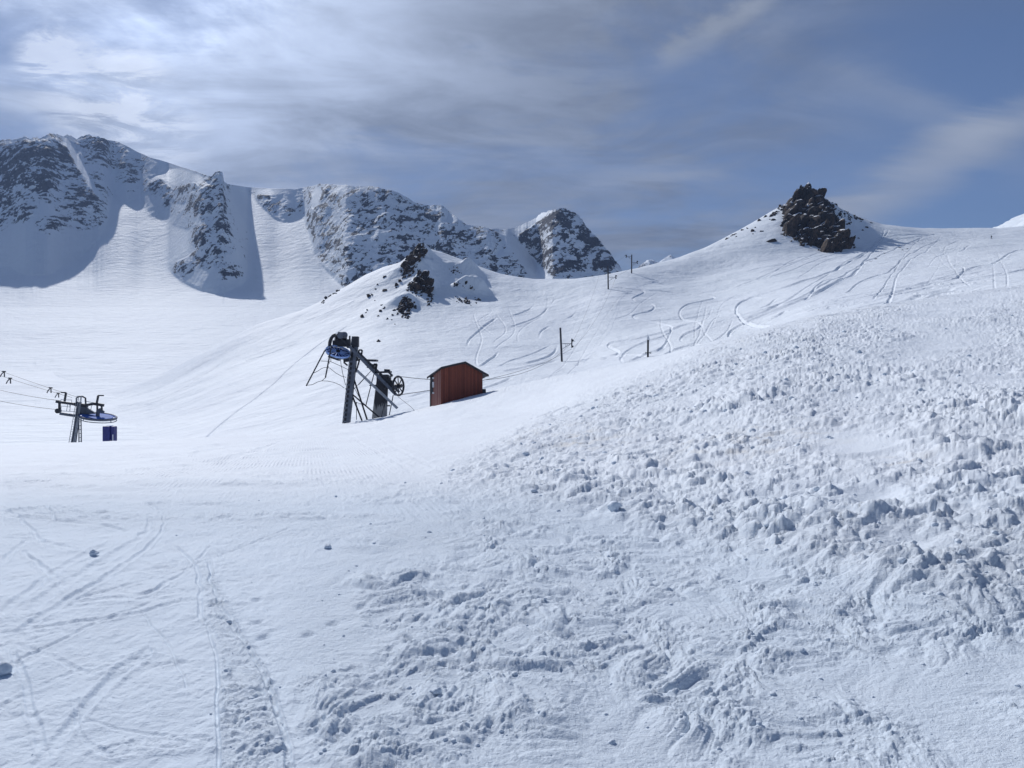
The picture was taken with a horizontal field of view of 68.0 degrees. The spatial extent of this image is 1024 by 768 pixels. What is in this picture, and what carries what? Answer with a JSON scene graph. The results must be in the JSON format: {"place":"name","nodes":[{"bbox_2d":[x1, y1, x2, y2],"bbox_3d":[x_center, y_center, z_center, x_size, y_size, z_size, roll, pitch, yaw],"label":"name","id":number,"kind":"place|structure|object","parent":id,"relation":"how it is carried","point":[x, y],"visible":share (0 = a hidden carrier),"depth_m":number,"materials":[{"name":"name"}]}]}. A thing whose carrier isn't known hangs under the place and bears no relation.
{"place":"outdoors","nodes":[
{"label":"outdoors","id":0,"kind":"place"},
{"bbox_2d":[0,133,621,444],"bbox_3d":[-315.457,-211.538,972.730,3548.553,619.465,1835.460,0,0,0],"label":"mountains","id":1,"kind":"structure","parent":0,"point":[121,264],"depth_m":1117.13,"materials":[{"name":"white snow"}]},
{"bbox_2d":[0,284,1023,767],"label":"foreground snow","id":2,"kind":"structure","parent":0,"point":[122,646],"depth_m":6.33,"materials":[{"name":"white snow"}]},
{"bbox_2d":[0,661,12,675],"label":"snow lump","id":3,"kind":"object","parent":2,"relation":"on","point":[6,668],"visible":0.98,"depth_m":4.35,"materials":[{"name":"white snow"}]},
{"bbox_2d":[89,549,98,555],"bbox_3d":[-4.115,1.665,7.474,0.094,0.077,0.074,0,0,0],"label":"snow lump","id":4,"kind":"object","parent":2,"relation":"on","point":[93,552],"visible":1,"depth_m":7.46,"materials":[{"name":"white snow"}]},
{"bbox_2d":[103,426,116,440],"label":"padded cabinet","id":5,"kind":"object","parent":2,"relation":"on","point":[109,433],"visible":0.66,"depth_m":71.66,"materials":[{"name":"blue plastic"}]},
{"bbox_2d":[324,544,331,548],"bbox_3d":[-1.886,1.668,7.766,0.066,0.060,0.076,0,0,44],"label":"snow lump","id":6,"kind":"object","parent":2,"relation":"on","point":[327,546],"visible":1,"depth_m":7.74,"materials":[{"name":"white snow"}]},
{"bbox_2d":[306,332,404,422],"bbox_3d":[-12.533,-0.365,61.219,7.612,7.756,2.747,0,0,0],"label":"lift drive station","id":7,"kind":"object","parent":2,"relation":"on","point":[384,382],"visible":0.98,"depth_m":60.83,"materials":[{"name":"metal"}]},
{"bbox_2d":[401,350,563,379],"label":"haul rope","id":8,"kind":"object","parent":7,"relation":"attached to","point":[487,379],"visible":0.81,"depth_m":95.79,"materials":[{"name":"grey metal"}]},
{"bbox_2d":[402,349,570,394],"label":"haul rope","id":9,"kind":"object","parent":7,"relation":"attached to","point":[486,379],"visible":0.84,"depth_m":99.05,"materials":[{"name":"grey metal"}]},
{"bbox_2d":[429,687,441,694],"bbox_3d":[-0.408,1.649,4.074,0.060,0.044,0.059,0,0,44],"label":"snow lump","id":10,"kind":"object","parent":2,"relation":"on","point":[436,690],"visible":1,"depth_m":4.06,"materials":[{"name":"white snow"}]},
{"bbox_2d":[427,361,488,406],"bbox_3d":[-4.387,0.359,58.937,4.273,4.157,3.480,0,0,-21],"label":"wooden hut","id":11,"kind":"object","parent":2,"relation":"on","point":[456,381],"visible":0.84,"depth_m":57.59,"materials":[{"name":"red wood"}]},
{"bbox_2d":[607,501,621,510],"bbox_3d":[1.264,1.507,9.368,0.170,0.131,0.196,0,0,42],"label":"snow lump","id":12,"kind":"object","parent":2,"relation":"on","point":[613,506],"visible":0.99,"depth_m":9.29,"materials":[{"name":"white snow"}]},
{"bbox_2d":[0,198,1023,439],"bbox_3d":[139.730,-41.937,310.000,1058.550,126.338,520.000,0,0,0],"label":"snow slope","id":13,"kind":"structure","parent":0,"point":[253,380],"depth_m":234.55,"materials":[{"name":"white snow"}]},
{"bbox_2d":[55,392,117,441],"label":"lift return station","id":14,"kind":"object","parent":13,"relation":"on","point":[85,412],"visible":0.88,"depth_m":84.80,"materials":[{"name":"metal"}]},
{"bbox_2d":[4,372,75,396],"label":"haul rope","id":15,"kind":"object","parent":14,"relation":"attached to","point":[39,384],"visible":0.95,"depth_m":94.87,"materials":[{"name":"grey metal"}]},
{"bbox_2d":[396,295,416,315],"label":"rock outcrop","id":16,"kind":"object","parent":13,"relation":"on","point":[403,306],"visible":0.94,"depth_m":265.69,"materials":[{"name":"grey stone"}]},
{"bbox_2d":[400,243,427,276],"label":"rock outcrop","id":17,"kind":"object","parent":13,"relation":"on","point":[415,256],"visible":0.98,"depth_m":306.73,"materials":[{"name":"grey stone"}]},
{"bbox_2d":[406,270,433,296],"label":"rock outcrop","id":18,"kind":"object","parent":13,"relation":"on","point":[423,282],"visible":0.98,"depth_m":286.46,"materials":[{"name":"grey stone"}]},
{"bbox_2d":[559,328,573,361],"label":"lift pylon","id":19,"kind":"object","parent":13,"relation":"on","point":[572,340],"visible":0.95,"depth_m":168.13,"materials":[{"name":"metal"}]},
{"bbox_2d":[600,266,616,288],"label":"lift pylon","id":20,"kind":"object","parent":13,"relation":"on","point":[607,268],"visible":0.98,"depth_m":276.45,"materials":[{"name":"metal"}]},
{"bbox_2d":[625,255,637,272],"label":"lift pylon","id":21,"kind":"object","parent":13,"relation":"on","point":[631,261],"visible":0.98,"depth_m":309.32,"materials":[{"name":"metal"}]},
{"bbox_2d":[645,336,650,356],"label":"padded post","id":22,"kind":"object","parent":13,"relation":"on","point":[648,338],"visible":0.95,"depth_m":130.39,"materials":[{"name":"black rubber"}]},
{"bbox_2d":[780,182,855,252],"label":"rock crag","id":23,"kind":"structure","parent":13,"relation":"on","point":[810,216],"depth_m":363.17,"materials":[{"name":"grey stone"}]},
{"bbox_2d":[0,0,1023,270],"label":"sky","id":24,"kind":"structure","parent":0,"point":[669,127],"materials":[{"name":"blue"}]},
{"bbox_2d":[638,255,674,267],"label":"distant peaks","id":25,"kind":"object","parent":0,"point":[651,262],"visible":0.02,"depth_m":2283.83,"materials":[{"name":"white snow"}]},
{"bbox_2d":[993,214,1023,227],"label":"snow hill","id":26,"kind":"structure","parent":0,"point":[1017,221],"depth_m":765.63,"materials":[{"name":"white snow"}]}
]}

